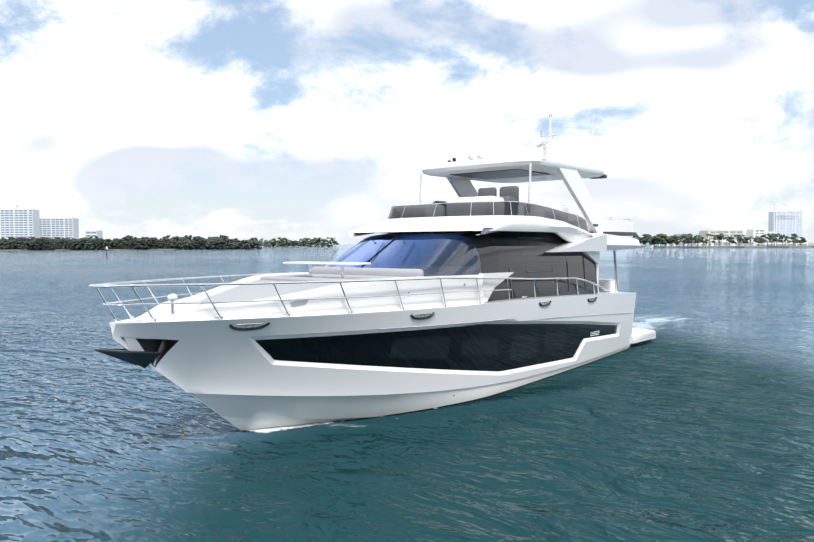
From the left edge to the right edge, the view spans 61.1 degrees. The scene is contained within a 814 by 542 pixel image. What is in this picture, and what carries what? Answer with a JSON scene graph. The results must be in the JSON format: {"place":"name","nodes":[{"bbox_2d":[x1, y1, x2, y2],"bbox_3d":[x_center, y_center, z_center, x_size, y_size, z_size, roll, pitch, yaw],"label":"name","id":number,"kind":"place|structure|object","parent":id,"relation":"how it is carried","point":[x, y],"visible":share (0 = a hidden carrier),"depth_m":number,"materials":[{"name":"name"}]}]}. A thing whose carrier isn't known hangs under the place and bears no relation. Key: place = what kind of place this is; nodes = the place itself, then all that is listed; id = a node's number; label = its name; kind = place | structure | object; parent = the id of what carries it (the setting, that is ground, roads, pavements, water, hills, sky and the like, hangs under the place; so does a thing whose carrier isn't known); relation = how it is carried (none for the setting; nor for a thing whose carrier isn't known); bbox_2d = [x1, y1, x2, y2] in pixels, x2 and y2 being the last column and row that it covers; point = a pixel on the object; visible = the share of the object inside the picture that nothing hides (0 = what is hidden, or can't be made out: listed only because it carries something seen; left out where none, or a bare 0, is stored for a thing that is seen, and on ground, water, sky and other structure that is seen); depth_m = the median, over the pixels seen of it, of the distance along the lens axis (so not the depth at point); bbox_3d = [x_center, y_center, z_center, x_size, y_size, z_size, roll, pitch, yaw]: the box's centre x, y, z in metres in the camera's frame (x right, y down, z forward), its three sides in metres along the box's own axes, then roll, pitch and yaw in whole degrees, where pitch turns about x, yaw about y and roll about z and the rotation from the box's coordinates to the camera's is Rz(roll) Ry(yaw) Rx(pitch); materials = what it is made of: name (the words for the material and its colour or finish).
{"place":"outdoors","nodes":[
{"label":"outdoors","id":0,"kind":"place"},
{"bbox_2d":[0,248,254,249],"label":"shoreline","id":1,"kind":"structure","parent":0,"point":[110,249],"depth_m":545.01,"materials":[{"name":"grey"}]},
{"bbox_2d":[0,235,261,249],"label":"mangrove trees","id":2,"kind":"object","parent":1,"relation":"on","point":[125,242],"visible":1,"depth_m":550.91,"materials":[{"name":"green plant"}]},
{"bbox_2d":[267,246,333,246],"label":"shore","id":3,"kind":"structure","parent":0,"point":[301,246],"depth_m":1017.51,"materials":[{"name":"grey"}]},
{"bbox_2d":[248,237,338,246],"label":"trees","id":4,"kind":"object","parent":3,"relation":"on","point":[280,242],"visible":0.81,"depth_m":1015.32,"materials":[{"name":"green plant"}]},
{"bbox_2d":[0,242,813,541],"bbox_3d":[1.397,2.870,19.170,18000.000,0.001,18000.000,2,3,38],"label":"water","id":5,"kind":"structure","parent":0,"point":[693,421],"depth_m":12.89,"materials":[{"name":"blue liquid"}]},
{"bbox_2d":[0,203,326,246],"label":"buildings","id":6,"kind":"structure","parent":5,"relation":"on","point":[16,221],"depth_m":1129.47,"materials":[{"name":"white concrete"}]},
{"bbox_2d":[246,408,435,432],"bbox_3d":[2.118,2.925,17.198,13.212,0.012,1.436,-2,3,-42],"label":"bow foam","id":7,"kind":"object","parent":5,"relation":"on","point":[266,430],"visible":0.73,"depth_m":13.52,"materials":[{"name":"white"}]},
{"bbox_2d":[110,292,635,431],"bbox_3d":[0.560,2.133,18.079,5.000,3.154,17.300,2,3,38],"label":"hull","id":8,"kind":"object","parent":5,"relation":"in","point":[235,378],"visible":0.54,"depth_m":13.44,"materials":[{"name":"white"}]},
{"bbox_2d":[95,337,160,368],"bbox_3d":[-4.675,1.353,11.390,0.677,0.619,0.986,2,3,38],"label":"anchor","id":9,"kind":"object","parent":8,"relation":"on","point":[138,356],"visible":0.83,"depth_m":11.43,"materials":[{"name":"black metal"}]},
{"bbox_2d":[122,338,161,364],"bbox_3d":[-4.494,1.357,11.703,0.001,0.540,0.770,2,3,38],"label":"anchor pocket","id":10,"kind":"object","parent":8,"relation":"attached to","point":[150,345],"visible":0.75,"depth_m":11.82,"materials":[{"name":"black"}]},
{"bbox_2d":[130,272,513,321],"bbox_3d":[-1.899,0.451,14.894,4.686,0.691,8.670,2,3,38],"label":"foredeck","id":11,"kind":"object","parent":8,"relation":"on","point":[198,311],"visible":0.6,"depth_m":13.34,"materials":[{"name":"white"}]},
{"bbox_2d":[200,267,423,306],"bbox_3d":[-2.233,0.324,14.464,3.500,0.667,4.190,2,3,38],"label":"sunpad","id":12,"kind":"object","parent":11,"relation":"on","point":[246,292],"visible":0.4,"depth_m":14.52,"materials":[{"name":"grey"}]},
{"bbox_2d":[283,261,370,277],"bbox_3d":[-1.768,0.051,15.047,2.100,0.490,0.620,2,3,38],"label":"table","id":13,"kind":"object","parent":12,"relation":"on","point":[310,263],"visible":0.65,"depth_m":14.71,"materials":[{"name":"white plastic"}]},
{"bbox_2d":[167,294,526,317],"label":"deck fittings","id":14,"kind":"object","parent":8,"relation":"on","point":[172,298],"visible":0.85,"depth_m":11.61,"materials":[{"name":"white metal"}]},
{"bbox_2d":[89,272,612,322],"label":"rails","id":15,"kind":"object","parent":8,"relation":"on","point":[130,284],"visible":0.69,"depth_m":12.56,"materials":[{"name":"silver metal"}]},
{"bbox_2d":[229,224,624,395],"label":"fittings","id":16,"kind":"object","parent":8,"relation":"on","point":[268,323],"visible":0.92,"depth_m":15.20,"materials":[{"name":"black"}]},
{"bbox_2d":[248,321,619,374],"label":"hull window","id":17,"kind":"structure","parent":8,"relation":"in","point":[495,348],"depth_m":15.02,"materials":[{"name":"black glass"}]},
{"bbox_2d":[325,231,597,300],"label":"cabin windows","id":18,"kind":"structure","parent":8,"relation":"on","point":[451,253],"depth_m":17.23,"materials":[{"name":"glass"}]},
{"bbox_2d":[346,230,373,236],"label":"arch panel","id":19,"kind":"structure","parent":18,"relation":"attached to","point":[351,233],"depth_m":18.84,"materials":[{"name":"white plastic"}]},
{"bbox_2d":[359,234,413,267],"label":"windshield wipers","id":20,"kind":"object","parent":18,"relation":"attached to","point":[378,251],"depth_m":16.98,"materials":[{"name":"black metal"}]},
{"bbox_2d":[354,215,598,235],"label":"flybridge deck","id":21,"kind":"structure","parent":18,"relation":"on","point":[515,223],"depth_m":17.48,"materials":[{"name":"white plastic"}]},
{"bbox_2d":[395,186,567,211],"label":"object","id":22,"kind":"object","parent":21,"relation":"on","point":[509,193],"visible":0.31,"depth_m":18.81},
{"bbox_2d":[388,201,587,231],"bbox_3d":[2.241,-1.488,20.097,4.274,0.764,5.042,2,3,38],"label":"flybridge windscreen","id":23,"kind":"object","parent":21,"relation":"on","point":[478,208],"visible":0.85,"depth_m":18.06,"materials":[{"name":"grey glass"}]},
{"bbox_2d":[422,156,604,233],"bbox_3d":[3.440,-2.214,21.598,4.160,2.190,5.320,2,3,38],"label":"hardtop","id":24,"kind":"object","parent":21,"relation":"on","point":[459,175],"visible":0.98,"depth_m":20.44,"materials":[{"name":"white plastic"}]},
{"bbox_2d":[419,113,606,203],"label":"antennas","id":25,"kind":"object","parent":24,"relation":"on","point":[543,149],"visible":0.48,"depth_m":22.44,"materials":[{"name":"white metal"}]},
{"bbox_2d":[477,227,591,242],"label":"arch panel","id":26,"kind":"structure","parent":18,"relation":"attached to","point":[569,237],"depth_m":19.79,"materials":[{"name":"white plastic"}]},
{"bbox_2d":[546,234,641,292],"bbox_3d":[4.342,-0.244,22.812,4.760,1.910,6.870,2,3,38],"label":"flybridge overhang","id":27,"kind":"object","parent":8,"relation":"on","point":[592,247],"depth_m":21.05,"materials":[{"name":"white plastic"}]},
{"bbox_2d":[586,217,636,235],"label":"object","id":28,"kind":"object","parent":27,"relation":"on","point":[619,228],"visible":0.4,"depth_m":22.53,"materials":[{"name":"white plastic"}]},
{"bbox_2d":[599,250,618,292],"bbox_3d":[5.446,0.212,24.232,4.430,1.938,1.498,2,3,38],"label":"stern gear","id":29,"kind":"object","parent":8,"relation":"on","point":[610,285],"visible":0.31,"depth_m":23.18,"materials":[{"name":"silver metal"}]},
{"bbox_2d":[630,328,655,343],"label":"swim platform","id":30,"kind":"structure","parent":8,"relation":"attached to","point":[639,335],"depth_m":24.62,"materials":[{"name":"white"}]},
{"bbox_2d":[0,0,813,244],"label":"sky","id":31,"kind":"structure","parent":0,"point":[292,120],"materials":[{"name":"white"}]},
{"bbox_2d":[641,244,813,247],"bbox_3d":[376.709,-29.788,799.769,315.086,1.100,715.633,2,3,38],"label":"shore","id":32,"kind":"structure","parent":0,"point":[810,245],"depth_m":489.11,"materials":[{"name":"grey"}]},
{"bbox_2d":[633,233,806,246],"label":"trees","id":33,"kind":"object","parent":32,"relation":"on","point":[660,239],"visible":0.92,"depth_m":506.72,"materials":[{"name":"green plant"}]},
{"bbox_2d":[644,200,807,246],"bbox_3d":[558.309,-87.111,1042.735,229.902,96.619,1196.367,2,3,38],"label":"buildings","id":34,"kind":"structure","parent":32,"relation":"on","point":[787,223],"depth_m":827.61,"materials":[{"name":"white concrete"}]},
{"bbox_2d":[675,233,798,246],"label":"palms","id":35,"kind":"object","parent":32,"relation":"on","point":[750,237],"visible":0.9,"depth_m":498.12,"materials":[{"name":"green plant"}]}
]}

